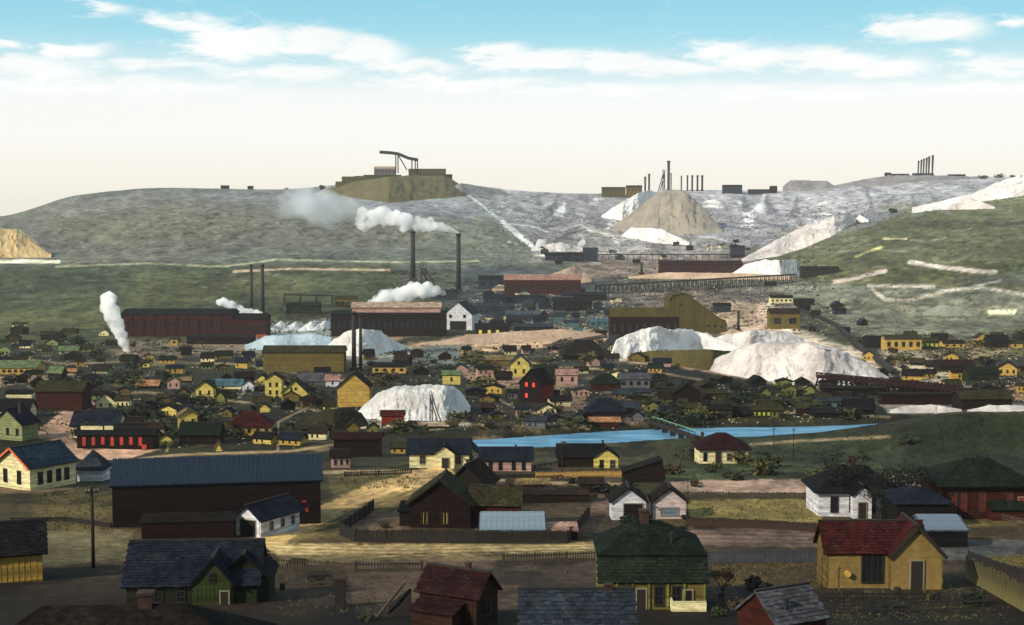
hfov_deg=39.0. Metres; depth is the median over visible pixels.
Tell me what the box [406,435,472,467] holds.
house
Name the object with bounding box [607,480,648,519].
shed
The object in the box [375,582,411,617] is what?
timber pile
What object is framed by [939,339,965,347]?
cottage
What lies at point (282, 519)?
window
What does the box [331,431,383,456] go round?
shed
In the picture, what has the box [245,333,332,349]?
tailings heap
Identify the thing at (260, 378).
shack
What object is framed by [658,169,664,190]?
headframe
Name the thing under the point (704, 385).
shack
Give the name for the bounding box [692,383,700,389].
shack
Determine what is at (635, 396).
shack
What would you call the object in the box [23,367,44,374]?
shack
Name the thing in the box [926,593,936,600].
saw horse
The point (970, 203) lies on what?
spoil bank
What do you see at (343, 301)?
works shed
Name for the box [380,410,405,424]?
shed
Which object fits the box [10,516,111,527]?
fence
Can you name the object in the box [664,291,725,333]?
concentrator mill
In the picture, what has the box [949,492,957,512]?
window
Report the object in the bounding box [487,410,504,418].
shack
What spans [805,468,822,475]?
shrub
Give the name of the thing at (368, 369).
shrub
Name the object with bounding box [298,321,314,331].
tailings ridge
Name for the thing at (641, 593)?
door
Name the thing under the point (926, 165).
smokestack
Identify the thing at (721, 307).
mill building
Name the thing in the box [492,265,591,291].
tailings heap
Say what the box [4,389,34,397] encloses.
shed
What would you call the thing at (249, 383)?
cottage
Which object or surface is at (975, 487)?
house
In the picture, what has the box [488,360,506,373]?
shrub
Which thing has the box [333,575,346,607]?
brick pillar
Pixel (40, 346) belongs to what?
shack
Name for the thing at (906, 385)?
trestle
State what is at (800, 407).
shack
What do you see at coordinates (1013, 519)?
rail fence
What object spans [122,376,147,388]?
shrub
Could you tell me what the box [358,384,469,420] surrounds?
tailings heap
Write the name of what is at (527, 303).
shack
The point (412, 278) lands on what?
smokestack
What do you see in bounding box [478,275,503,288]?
mill building
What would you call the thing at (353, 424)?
hut
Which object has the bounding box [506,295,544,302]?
works shed
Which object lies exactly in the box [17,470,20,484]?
window
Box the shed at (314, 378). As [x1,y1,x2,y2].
[297,373,329,383]
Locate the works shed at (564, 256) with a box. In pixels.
[545,252,584,260]
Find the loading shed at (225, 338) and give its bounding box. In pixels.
[186,334,256,343]
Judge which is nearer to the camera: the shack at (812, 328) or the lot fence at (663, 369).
the lot fence at (663, 369)
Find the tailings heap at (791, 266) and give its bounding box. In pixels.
[780,259,799,276]
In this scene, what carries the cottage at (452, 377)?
on the ground at (86, 304)
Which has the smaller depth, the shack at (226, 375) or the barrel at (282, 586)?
the barrel at (282, 586)
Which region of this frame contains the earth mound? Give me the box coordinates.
[295,407,367,430]
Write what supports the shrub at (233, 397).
on the ground at (86, 304)
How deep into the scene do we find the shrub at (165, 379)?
474.05 m
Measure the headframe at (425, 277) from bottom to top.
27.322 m
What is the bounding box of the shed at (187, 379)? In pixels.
[179,377,193,382]
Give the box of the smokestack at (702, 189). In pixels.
[701,175,703,190]
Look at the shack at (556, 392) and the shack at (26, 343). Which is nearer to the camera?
the shack at (556, 392)
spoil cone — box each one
[612,189,722,234]
[856,215,867,222]
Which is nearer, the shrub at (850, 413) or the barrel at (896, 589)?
the barrel at (896, 589)
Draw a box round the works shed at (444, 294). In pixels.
[431,289,457,299]
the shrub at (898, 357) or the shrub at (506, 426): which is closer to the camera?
the shrub at (506, 426)
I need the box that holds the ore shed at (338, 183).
[335,181,341,186]
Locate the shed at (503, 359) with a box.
[480,355,513,364]
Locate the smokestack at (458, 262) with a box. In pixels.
[456,233,462,293]
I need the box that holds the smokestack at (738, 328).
[735,311,740,330]
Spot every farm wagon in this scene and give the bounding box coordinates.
[287,558,314,568]
[307,574,333,585]
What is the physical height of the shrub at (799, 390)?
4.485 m
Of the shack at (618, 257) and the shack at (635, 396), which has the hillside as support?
the shack at (618, 257)
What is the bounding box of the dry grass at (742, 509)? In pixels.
[37,474,1023,622]
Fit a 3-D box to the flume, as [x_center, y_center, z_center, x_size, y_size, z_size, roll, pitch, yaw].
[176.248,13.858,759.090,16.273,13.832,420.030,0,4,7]
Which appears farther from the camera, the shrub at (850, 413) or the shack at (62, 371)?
the shack at (62, 371)
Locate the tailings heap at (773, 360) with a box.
[709,340,888,385]
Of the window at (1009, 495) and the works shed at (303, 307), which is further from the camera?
the works shed at (303, 307)
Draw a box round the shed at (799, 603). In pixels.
[733,581,830,624]
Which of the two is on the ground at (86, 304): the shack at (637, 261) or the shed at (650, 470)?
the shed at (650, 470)
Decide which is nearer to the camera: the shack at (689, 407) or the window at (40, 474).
the window at (40, 474)
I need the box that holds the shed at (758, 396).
[750,394,765,400]
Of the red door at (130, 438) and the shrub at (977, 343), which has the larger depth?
the shrub at (977, 343)
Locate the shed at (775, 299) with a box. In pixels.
[768,295,792,303]
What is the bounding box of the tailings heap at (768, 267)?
[733,259,780,274]
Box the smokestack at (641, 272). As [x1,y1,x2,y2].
[639,262,643,274]
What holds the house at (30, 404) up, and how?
on the ground at (86, 304)
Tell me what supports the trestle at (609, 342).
on the ground at (86, 304)
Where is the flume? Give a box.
[800,309,895,373]
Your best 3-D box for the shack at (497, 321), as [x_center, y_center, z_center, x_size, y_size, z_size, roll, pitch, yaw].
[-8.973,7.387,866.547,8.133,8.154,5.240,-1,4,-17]
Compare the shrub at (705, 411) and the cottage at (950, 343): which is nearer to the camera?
the shrub at (705, 411)
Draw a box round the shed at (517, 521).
[479,511,546,541]
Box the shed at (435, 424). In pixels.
[415,421,448,428]
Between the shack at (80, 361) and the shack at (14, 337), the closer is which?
the shack at (80, 361)
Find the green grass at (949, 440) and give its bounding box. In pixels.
[666,415,1023,477]
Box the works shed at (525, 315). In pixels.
[505,310,539,320]
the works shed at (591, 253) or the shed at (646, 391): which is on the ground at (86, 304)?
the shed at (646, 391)
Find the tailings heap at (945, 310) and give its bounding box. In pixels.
[923,305,972,315]
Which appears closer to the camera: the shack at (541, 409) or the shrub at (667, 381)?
the shack at (541, 409)
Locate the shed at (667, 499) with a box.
[647,480,688,518]
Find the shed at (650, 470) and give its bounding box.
[620,455,665,481]
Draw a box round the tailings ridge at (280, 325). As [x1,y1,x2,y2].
[271,321,285,330]
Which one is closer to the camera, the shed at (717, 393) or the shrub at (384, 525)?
the shrub at (384, 525)
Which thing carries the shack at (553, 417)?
on the ground at (86, 304)
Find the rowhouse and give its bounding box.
[74,426,160,449]
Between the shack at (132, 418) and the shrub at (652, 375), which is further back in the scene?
the shrub at (652, 375)
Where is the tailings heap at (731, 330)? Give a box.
[720,328,740,333]
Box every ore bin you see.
[729,245,745,257]
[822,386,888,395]
[877,392,951,404]
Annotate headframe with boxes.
[420,262,437,296]
[429,391,440,420]
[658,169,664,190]
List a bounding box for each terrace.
[0,360,46,374]
[617,373,650,387]
[749,405,772,417]
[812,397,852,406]
[880,334,922,350]
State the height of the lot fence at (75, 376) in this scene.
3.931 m
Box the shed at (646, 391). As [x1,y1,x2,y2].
[630,388,652,395]
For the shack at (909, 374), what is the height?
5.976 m
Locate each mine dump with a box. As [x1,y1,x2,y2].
[326,175,464,202]
[455,183,505,194]
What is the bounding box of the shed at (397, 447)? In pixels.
[389,442,406,453]
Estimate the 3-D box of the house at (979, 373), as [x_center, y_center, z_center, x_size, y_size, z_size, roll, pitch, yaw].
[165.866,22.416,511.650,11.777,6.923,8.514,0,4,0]
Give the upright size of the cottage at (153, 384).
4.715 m
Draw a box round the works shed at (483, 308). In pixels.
[470,303,514,314]
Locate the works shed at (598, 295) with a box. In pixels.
[560,292,606,299]
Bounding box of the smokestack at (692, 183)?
[691,175,693,190]
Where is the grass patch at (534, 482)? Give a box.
[505,478,550,486]
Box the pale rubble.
[12,265,1023,447]
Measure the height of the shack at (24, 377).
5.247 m
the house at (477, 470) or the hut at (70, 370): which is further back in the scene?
the hut at (70, 370)
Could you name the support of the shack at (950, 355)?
on the ground at (86, 304)
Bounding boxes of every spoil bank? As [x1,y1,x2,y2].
[912,174,1023,212]
[945,198,994,209]
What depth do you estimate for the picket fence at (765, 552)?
136.62 m
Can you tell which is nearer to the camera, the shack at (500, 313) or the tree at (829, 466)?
the tree at (829, 466)
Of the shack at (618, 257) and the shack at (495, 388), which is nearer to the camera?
the shack at (495, 388)
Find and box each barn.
[33,380,92,410]
[109,453,322,527]
[336,369,372,406]
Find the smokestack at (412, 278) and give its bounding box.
[409,230,416,282]
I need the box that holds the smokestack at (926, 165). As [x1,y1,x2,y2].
[925,157,927,174]
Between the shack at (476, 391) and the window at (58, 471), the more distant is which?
the shack at (476, 391)
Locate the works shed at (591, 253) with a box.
[582,247,597,260]
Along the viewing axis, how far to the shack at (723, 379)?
495.46 m
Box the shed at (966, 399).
[949,390,1014,409]
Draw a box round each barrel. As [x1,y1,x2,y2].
[280,583,284,589]
[893,587,901,597]
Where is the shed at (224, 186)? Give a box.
[220,185,228,188]
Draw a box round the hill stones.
[475,194,1023,333]
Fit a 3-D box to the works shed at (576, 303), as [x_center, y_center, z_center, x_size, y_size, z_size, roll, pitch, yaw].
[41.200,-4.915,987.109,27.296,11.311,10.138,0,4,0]
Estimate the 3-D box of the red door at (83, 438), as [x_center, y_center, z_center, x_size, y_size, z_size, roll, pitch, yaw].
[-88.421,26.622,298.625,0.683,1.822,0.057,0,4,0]
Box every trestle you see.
[283,294,333,307]
[542,334,607,353]
[595,274,796,293]
[598,254,740,260]
[600,335,619,352]
[814,372,976,391]
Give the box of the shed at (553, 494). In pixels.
[522,487,589,502]
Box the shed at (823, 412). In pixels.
[806,407,863,418]
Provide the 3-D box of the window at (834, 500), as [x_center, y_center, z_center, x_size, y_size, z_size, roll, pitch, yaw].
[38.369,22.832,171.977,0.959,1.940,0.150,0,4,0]
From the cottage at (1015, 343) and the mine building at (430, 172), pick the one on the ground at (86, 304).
the cottage at (1015, 343)
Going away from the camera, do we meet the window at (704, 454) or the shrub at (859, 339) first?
the window at (704, 454)
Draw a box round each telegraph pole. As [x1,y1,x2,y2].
[85,486,98,567]
[773,429,773,475]
[793,428,795,458]
[877,399,880,425]
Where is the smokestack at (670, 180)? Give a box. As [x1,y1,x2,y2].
[670,173,671,188]
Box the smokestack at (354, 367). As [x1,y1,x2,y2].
[350,311,357,370]
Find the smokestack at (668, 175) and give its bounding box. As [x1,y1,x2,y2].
[666,161,670,189]
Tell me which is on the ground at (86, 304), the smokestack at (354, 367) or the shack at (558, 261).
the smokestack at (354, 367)
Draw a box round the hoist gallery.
[379,151,417,172]
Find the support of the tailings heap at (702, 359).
on the ground at (86, 304)
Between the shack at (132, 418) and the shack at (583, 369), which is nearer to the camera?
the shack at (132, 418)
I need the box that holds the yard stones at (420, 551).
[25,470,1019,624]
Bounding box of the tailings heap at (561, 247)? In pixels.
[531,242,582,251]
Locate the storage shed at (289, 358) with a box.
[262,345,347,371]
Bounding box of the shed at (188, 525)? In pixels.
[139,511,236,538]
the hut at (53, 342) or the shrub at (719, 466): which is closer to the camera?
the shrub at (719, 466)
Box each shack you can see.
[4,331,21,341]
[9,325,29,333]
[10,355,27,359]
[16,373,28,382]
[19,340,34,347]
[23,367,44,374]
[29,374,43,387]
[37,343,50,350]
[40,329,56,339]
[41,348,51,355]
[47,366,67,377]
[61,326,79,333]
[63,350,83,359]
[71,422,91,437]
[75,357,85,366]
[77,342,93,351]
[79,373,103,381]
[91,362,113,373]
[91,389,108,399]
[94,407,117,409]
[95,355,105,361]
[98,327,110,335]
[116,385,131,394]
[118,354,140,362]
[121,370,143,379]
[123,416,146,422]
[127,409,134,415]
[139,359,153,366]
[142,353,154,360]
[147,421,165,433]
[155,393,172,402]
[156,402,177,415]
[158,431,163,443]
[159,356,177,362]
[165,365,183,373]
[168,398,192,403]
[174,386,191,397]
[177,404,194,411]
[194,408,215,414]
[199,352,217,361]
[201,361,213,368]
[214,350,233,358]
[215,362,228,371]
[220,372,232,378]
[220,406,236,416]
[223,421,232,436]
[234,357,252,368]
[234,371,254,381]
[241,351,255,360]
[251,395,273,405]
[251,431,277,443]
[253,373,267,383]
[255,360,262,369]
[276,430,308,444]
[279,397,296,409]
[299,396,312,406]
[306,426,330,439]
[314,367,330,373]
[322,397,335,409]
[362,349,374,359]
[393,349,407,356]
[393,353,413,364]
[410,349,424,356]
[411,364,429,374]
[437,350,451,359]
[455,363,468,371]
[461,344,471,353]
[465,386,486,395]
[475,365,494,374]
[478,393,500,401]
[480,402,495,412]
[481,382,505,393]
[483,291,493,298]
[485,311,496,318]
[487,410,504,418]
[490,318,503,322]
[493,316,502,319]
[494,371,512,379]
[497,311,505,318]
[502,345,516,354]
[507,388,517,398]
[514,328,525,331]
[514,405,530,415]
[515,289,529,294]
[520,343,531,353]
[522,300,535,306]
[524,415,549,428]
[530,316,546,323]
[536,401,557,413]
[538,302,551,308]
[539,310,549,317]
[540,249,548,253]
[543,412,565,422]
[546,358,558,363]
[546,394,572,405]
[547,346,560,352]
[554,260,562,263]
[554,390,559,394]
[556,306,565,312]
[570,385,590,396]
[572,311,579,318]
[572,409,593,423]
[573,365,588,372]
[574,259,583,262]
[586,356,600,365]
[587,309,600,313]
[593,300,602,308]
[595,330,606,335]
[602,362,614,370]
[603,351,619,362]
[604,310,607,317]
[610,297,622,301]
[610,368,628,378]
[611,389,630,397]
[616,255,624,259]
[617,399,640,413]
[625,393,648,404]
[626,350,647,361]
[628,368,646,372]
[628,408,644,421]
[632,257,640,264]
[645,399,658,411]
[647,362,663,372]
[652,358,671,366]
[652,381,667,390]
[654,372,665,380]
[657,390,672,401]
[659,405,673,419]
[682,380,695,384]
[682,403,697,412]
[686,245,693,249]
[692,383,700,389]
[694,380,715,388]
[699,392,714,404]
[708,374,733,383]
[718,242,727,247]
[730,380,741,389]
[732,404,753,417]
[745,374,767,387]
[755,399,774,404]
[764,280,776,285]
[774,376,793,385]
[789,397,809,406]
[794,376,811,385]
[794,400,811,413]
[797,302,810,310]
[804,383,816,393]
[805,392,832,398]
[809,324,816,331]
[810,310,820,317]
[820,383,832,392]
[829,299,842,307]
[832,306,846,314]
[842,327,850,332]
[856,316,867,325]
[862,350,875,360]
[879,368,889,376]
[885,357,896,365]
[901,368,922,380]
[903,329,917,333]
[909,358,925,365]
[922,369,937,377]
[923,360,933,367]
[930,331,948,339]
[941,379,962,385]
[943,352,958,358]
[990,332,1003,334]
[1015,382,1023,391]
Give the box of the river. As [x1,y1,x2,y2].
[473,424,873,446]
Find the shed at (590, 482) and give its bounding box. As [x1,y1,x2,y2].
[578,476,604,492]
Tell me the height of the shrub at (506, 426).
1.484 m
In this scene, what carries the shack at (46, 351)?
on the ground at (86, 304)
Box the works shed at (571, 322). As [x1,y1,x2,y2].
[563,319,579,326]
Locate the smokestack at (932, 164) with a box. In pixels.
[931,155,933,174]
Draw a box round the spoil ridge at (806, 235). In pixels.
[742,212,855,261]
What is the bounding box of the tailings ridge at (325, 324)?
[311,320,329,330]
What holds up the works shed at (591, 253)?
on the hillside
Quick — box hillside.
[0,177,1023,280]
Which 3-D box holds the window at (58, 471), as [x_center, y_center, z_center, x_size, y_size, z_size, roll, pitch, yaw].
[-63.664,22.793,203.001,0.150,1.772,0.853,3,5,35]
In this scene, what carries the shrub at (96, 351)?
on the ground at (86, 304)
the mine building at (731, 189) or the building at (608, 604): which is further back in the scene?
the mine building at (731, 189)
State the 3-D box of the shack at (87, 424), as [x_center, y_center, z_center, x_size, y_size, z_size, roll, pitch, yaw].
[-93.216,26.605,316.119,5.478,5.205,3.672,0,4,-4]
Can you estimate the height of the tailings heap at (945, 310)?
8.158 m
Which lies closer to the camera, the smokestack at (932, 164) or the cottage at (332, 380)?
the cottage at (332, 380)
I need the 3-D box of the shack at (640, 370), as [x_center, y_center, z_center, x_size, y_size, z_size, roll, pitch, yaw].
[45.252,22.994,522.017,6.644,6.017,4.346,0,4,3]
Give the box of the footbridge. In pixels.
[646,416,700,438]
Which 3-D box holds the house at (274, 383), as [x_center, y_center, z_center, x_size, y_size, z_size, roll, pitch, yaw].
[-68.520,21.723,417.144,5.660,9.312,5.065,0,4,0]
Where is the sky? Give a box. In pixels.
[0,0,1023,215]
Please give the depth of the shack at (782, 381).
477.96 m
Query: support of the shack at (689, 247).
on the hillside
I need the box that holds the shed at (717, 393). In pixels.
[699,389,726,397]
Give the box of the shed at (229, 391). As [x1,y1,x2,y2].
[224,389,238,394]
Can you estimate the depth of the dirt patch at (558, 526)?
153.28 m
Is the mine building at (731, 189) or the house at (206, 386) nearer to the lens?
the house at (206, 386)
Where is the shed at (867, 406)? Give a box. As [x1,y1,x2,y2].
[840,398,876,414]
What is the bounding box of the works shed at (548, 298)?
[545,296,572,302]
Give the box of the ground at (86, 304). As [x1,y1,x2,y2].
[0,240,1023,624]
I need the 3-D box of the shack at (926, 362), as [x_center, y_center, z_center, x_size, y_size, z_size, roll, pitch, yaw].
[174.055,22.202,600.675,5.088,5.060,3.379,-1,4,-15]
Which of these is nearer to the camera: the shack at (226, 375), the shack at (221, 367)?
the shack at (226, 375)
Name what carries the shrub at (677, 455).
on the ground at (86, 304)
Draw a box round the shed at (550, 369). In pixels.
[533,364,558,376]
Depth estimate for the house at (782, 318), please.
861.59 m
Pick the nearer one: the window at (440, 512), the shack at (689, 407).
the window at (440, 512)
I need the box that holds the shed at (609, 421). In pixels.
[588,416,620,428]
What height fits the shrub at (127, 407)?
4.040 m
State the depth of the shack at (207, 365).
586.72 m
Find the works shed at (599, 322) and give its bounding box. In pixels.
[589,318,607,326]
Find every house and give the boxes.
[0,398,38,414]
[0,401,40,440]
[0,439,79,489]
[0,517,47,582]
[69,410,125,428]
[94,388,115,407]
[114,395,132,405]
[176,406,198,428]
[177,421,225,444]
[194,379,217,397]
[230,404,274,435]
[263,371,285,397]
[280,377,311,400]
[397,468,523,527]
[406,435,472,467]
[407,562,502,624]
[454,457,499,485]
[509,353,529,376]
[517,367,555,402]
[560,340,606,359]
[583,397,626,417]
[592,508,709,611]
[670,380,701,402]
[691,432,751,463]
[705,403,733,418]
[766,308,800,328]
[801,454,898,518]
[813,512,947,589]
[862,336,880,347]
[914,453,1023,520]
[922,337,939,348]
[947,368,961,379]
[961,366,1000,380]
[972,332,984,346]
[983,335,1009,347]
[998,361,1017,375]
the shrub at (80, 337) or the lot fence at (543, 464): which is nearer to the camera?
the lot fence at (543, 464)
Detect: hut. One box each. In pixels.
[44,338,59,345]
[66,368,78,372]
[180,346,192,355]
[212,439,223,450]
[214,389,228,404]
[256,401,272,411]
[344,418,361,430]
[366,421,379,430]
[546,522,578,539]
[677,398,688,405]
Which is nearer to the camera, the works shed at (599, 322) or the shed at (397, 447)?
the shed at (397, 447)
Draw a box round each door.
[82,437,85,445]
[110,437,113,445]
[129,437,132,444]
[184,501,200,511]
[219,590,229,604]
[239,518,256,536]
[294,496,300,503]
[441,458,448,467]
[450,321,465,329]
[623,503,643,519]
[635,588,646,609]
[682,589,693,600]
[715,451,721,463]
[857,502,866,518]
[909,560,924,589]
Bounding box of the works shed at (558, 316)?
[553,312,564,320]
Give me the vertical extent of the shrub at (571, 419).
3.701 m
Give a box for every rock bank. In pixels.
[887,404,961,413]
[967,405,1023,411]
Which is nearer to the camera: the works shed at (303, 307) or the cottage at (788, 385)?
the cottage at (788, 385)
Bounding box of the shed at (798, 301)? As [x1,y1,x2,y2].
[793,298,814,305]
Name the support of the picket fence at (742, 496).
on the ground at (86, 304)
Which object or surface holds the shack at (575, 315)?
on the ground at (86, 304)
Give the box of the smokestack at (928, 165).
[928,156,929,174]
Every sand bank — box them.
[428,329,608,344]
[628,272,788,279]
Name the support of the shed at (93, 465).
on the ground at (86, 304)
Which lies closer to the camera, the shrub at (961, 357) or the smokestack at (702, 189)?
the shrub at (961, 357)
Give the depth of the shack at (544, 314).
936.88 m
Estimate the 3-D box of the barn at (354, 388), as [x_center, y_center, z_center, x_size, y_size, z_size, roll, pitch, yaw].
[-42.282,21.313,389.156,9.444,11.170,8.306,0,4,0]
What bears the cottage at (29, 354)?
on the ground at (86, 304)
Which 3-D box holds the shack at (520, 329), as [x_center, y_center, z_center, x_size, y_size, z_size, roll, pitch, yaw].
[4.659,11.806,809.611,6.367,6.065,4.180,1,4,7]
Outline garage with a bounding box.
[236,492,304,536]
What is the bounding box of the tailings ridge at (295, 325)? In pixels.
[282,321,299,330]
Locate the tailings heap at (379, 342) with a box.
[329,329,404,355]
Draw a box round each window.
[3,468,7,481]
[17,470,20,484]
[38,471,42,484]
[47,470,51,482]
[56,468,61,481]
[64,467,69,479]
[154,591,162,603]
[176,590,184,602]
[209,572,214,582]
[269,520,273,530]
[281,517,284,527]
[291,514,294,524]
[419,455,425,463]
[421,511,428,524]
[440,512,448,524]
[455,455,460,463]
[485,598,490,616]
[498,461,501,469]
[512,461,515,469]
[610,460,615,467]
[620,324,623,331]
[654,586,663,605]
[660,507,678,515]
[672,586,681,600]
[703,453,706,460]
[726,453,731,460]
[774,318,780,323]
[789,318,795,323]
[830,496,838,512]
[861,555,872,582]
[872,496,875,512]
[872,555,883,582]
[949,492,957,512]
[959,492,967,512]
[978,492,986,512]
[1005,492,1014,500]
[1018,496,1023,500]
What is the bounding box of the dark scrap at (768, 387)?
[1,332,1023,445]
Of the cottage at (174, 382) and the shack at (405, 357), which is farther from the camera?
the shack at (405, 357)
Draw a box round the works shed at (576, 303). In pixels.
[552,297,592,310]
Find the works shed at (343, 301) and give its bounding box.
[334,296,357,306]
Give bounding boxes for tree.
[709,566,736,600]
[813,446,872,486]
[853,485,893,518]
[870,459,935,488]
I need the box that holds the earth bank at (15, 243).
[0,229,50,257]
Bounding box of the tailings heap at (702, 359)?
[629,349,730,370]
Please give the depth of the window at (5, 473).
202.21 m
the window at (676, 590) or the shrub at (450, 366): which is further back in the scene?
the shrub at (450, 366)
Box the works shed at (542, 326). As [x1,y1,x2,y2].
[514,324,553,330]
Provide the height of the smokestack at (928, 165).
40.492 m
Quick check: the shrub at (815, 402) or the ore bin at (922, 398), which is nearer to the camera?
the shrub at (815, 402)
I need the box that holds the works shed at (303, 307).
[286,302,321,313]
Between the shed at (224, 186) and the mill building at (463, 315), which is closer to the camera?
the mill building at (463, 315)
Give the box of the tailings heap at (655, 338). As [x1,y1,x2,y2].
[611,326,740,358]
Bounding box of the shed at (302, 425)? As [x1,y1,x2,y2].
[295,421,326,430]
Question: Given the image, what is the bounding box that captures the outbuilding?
[879,485,953,518]
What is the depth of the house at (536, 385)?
401.77 m
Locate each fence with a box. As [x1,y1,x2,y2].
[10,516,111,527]
[45,369,81,377]
[77,367,121,375]
[121,366,151,371]
[139,387,189,396]
[272,557,422,572]
[339,499,589,543]
[344,468,411,476]
[497,474,534,478]
[502,551,595,564]
[532,461,557,468]
[535,470,621,477]
[536,469,580,478]
[552,466,598,470]
[647,366,679,372]
[684,491,805,498]
[686,516,817,531]
[707,549,816,562]
[824,591,940,600]
[965,555,1023,611]
[968,550,1023,578]
[1001,514,1023,523]
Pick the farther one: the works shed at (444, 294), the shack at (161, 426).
the works shed at (444, 294)
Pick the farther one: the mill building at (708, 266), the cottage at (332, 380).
the mill building at (708, 266)
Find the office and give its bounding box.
[170,335,178,345]
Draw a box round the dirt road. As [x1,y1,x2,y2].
[0,195,1023,566]
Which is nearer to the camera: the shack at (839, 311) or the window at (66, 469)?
the window at (66, 469)
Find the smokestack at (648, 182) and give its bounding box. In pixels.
[648,174,649,190]
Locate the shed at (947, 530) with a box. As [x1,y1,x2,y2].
[912,514,970,546]
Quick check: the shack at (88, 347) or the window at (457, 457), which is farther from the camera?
the shack at (88, 347)
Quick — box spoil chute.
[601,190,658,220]
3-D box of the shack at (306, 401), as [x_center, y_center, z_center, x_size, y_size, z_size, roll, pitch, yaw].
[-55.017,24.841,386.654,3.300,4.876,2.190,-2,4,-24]
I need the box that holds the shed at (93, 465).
[76,450,111,481]
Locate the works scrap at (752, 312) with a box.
[100,248,839,356]
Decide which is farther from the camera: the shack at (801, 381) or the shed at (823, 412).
the shack at (801, 381)
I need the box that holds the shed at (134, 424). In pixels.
[113,422,146,426]
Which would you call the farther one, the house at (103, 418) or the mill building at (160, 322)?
the mill building at (160, 322)
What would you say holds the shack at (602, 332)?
on the ground at (86, 304)
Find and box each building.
[0,589,276,624]
[120,308,239,336]
[213,379,244,388]
[229,313,270,337]
[330,302,447,336]
[342,176,365,184]
[366,175,401,179]
[374,166,395,174]
[408,169,445,175]
[444,174,452,178]
[447,300,479,329]
[475,323,510,333]
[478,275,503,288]
[504,274,580,294]
[517,583,637,624]
[601,187,625,197]
[608,307,679,338]
[626,185,641,197]
[658,260,742,272]
[712,303,731,311]
[722,185,742,193]
[747,189,774,194]
[769,186,777,192]
[948,174,965,175]
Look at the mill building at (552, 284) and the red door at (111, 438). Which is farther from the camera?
the mill building at (552, 284)
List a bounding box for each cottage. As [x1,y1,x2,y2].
[0,344,14,355]
[20,352,34,357]
[57,346,81,353]
[120,538,279,604]
[135,380,162,388]
[158,432,174,445]
[166,375,182,388]
[241,378,255,390]
[324,374,341,386]
[329,448,351,467]
[371,362,407,372]
[441,370,461,384]
[469,442,477,460]
[478,444,533,470]
[555,369,578,384]
[555,440,619,467]
[588,373,621,390]
[756,385,772,395]
[770,402,785,417]
[781,382,797,395]
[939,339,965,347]
[1008,340,1023,347]
[1017,366,1023,375]
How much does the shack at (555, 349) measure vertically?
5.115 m
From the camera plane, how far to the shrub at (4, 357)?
620.52 m
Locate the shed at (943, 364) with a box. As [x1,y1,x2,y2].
[932,359,975,370]
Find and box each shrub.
[0,350,13,359]
[0,376,21,383]
[1,373,17,379]
[11,343,20,347]
[45,374,64,379]
[50,330,69,338]
[56,337,65,342]
[69,334,86,341]
[70,339,87,344]
[80,420,98,426]
[89,353,99,358]
[89,378,103,388]
[90,348,103,354]
[101,338,119,345]
[103,371,142,384]
[115,404,140,415]
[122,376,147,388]
[123,360,146,368]
[132,397,173,411]
[137,410,156,416]
[137,417,169,428]
[152,374,173,385]
[152,410,166,416]
[155,370,171,378]
[168,391,192,402]
[168,415,177,422]
[168,429,177,436]
[177,410,221,420]
[188,395,218,405]
[191,394,211,402]
[204,405,218,412]
[227,429,243,437]
[228,392,237,399]
[248,403,258,409]
[252,385,264,391]
[284,374,314,387]
[285,422,295,427]
[298,393,328,403]
[308,383,316,392]
[357,612,375,621]
[364,366,371,372]
[366,370,402,382]
[371,377,389,385]
[373,380,392,386]
[378,521,389,528]
[381,417,420,432]
[413,380,437,385]
[416,424,430,432]
[435,363,456,376]
[445,418,458,426]
[447,410,469,421]
[453,351,485,364]
[466,376,498,387]
[475,349,485,354]
[484,420,497,428]
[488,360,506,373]
[499,424,512,429]
[508,317,526,325]
[518,410,532,417]
[534,356,544,363]
[539,356,549,363]
[543,404,563,414]
[553,337,571,346]
[556,413,589,427]
[560,387,570,393]
[563,476,576,483]
[577,351,599,362]
[593,482,640,496]
[618,513,638,524]
[641,396,662,404]
[650,377,673,387]
[650,407,681,422]
[651,371,668,380]
[658,399,686,410]
[664,464,685,474]
[669,453,684,457]
[678,409,685,416]
[682,411,706,425]
[683,446,694,459]
[689,479,702,486]
[693,404,718,419]
[699,377,719,385]
[701,399,714,404]
[702,466,717,472]
[708,462,723,469]
[711,605,726,616]
[715,398,731,402]
[721,469,750,480]
[722,394,747,404]
[726,596,745,609]
[728,386,758,400]
[729,450,760,463]
[744,575,769,591]
[747,459,778,475]
[750,451,781,466]
[758,582,775,587]
[768,397,787,405]
[772,384,782,390]
[775,388,798,401]
[777,384,806,396]
[778,412,787,417]
[785,397,793,405]
[791,395,826,406]
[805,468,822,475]
[836,408,858,420]
[847,334,862,343]
[852,451,870,460]
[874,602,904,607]
[887,347,897,352]
[888,208,897,212]
[890,471,912,486]
[892,351,913,362]
[894,435,920,443]
[958,354,969,358]
[959,589,990,606]
[969,338,984,346]
[970,385,987,389]
[974,355,999,365]
[974,380,1006,389]
[994,380,1011,384]
[1011,332,1023,340]
[1013,329,1023,333]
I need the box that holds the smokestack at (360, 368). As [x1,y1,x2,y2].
[358,315,363,370]
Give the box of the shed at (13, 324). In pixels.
[11,322,29,326]
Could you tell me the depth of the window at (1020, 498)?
169.11 m
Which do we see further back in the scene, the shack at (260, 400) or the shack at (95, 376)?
the shack at (95, 376)
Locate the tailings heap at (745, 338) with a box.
[716,329,803,346]
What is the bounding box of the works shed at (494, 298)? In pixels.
[483,294,506,302]
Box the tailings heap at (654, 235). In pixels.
[622,227,688,244]

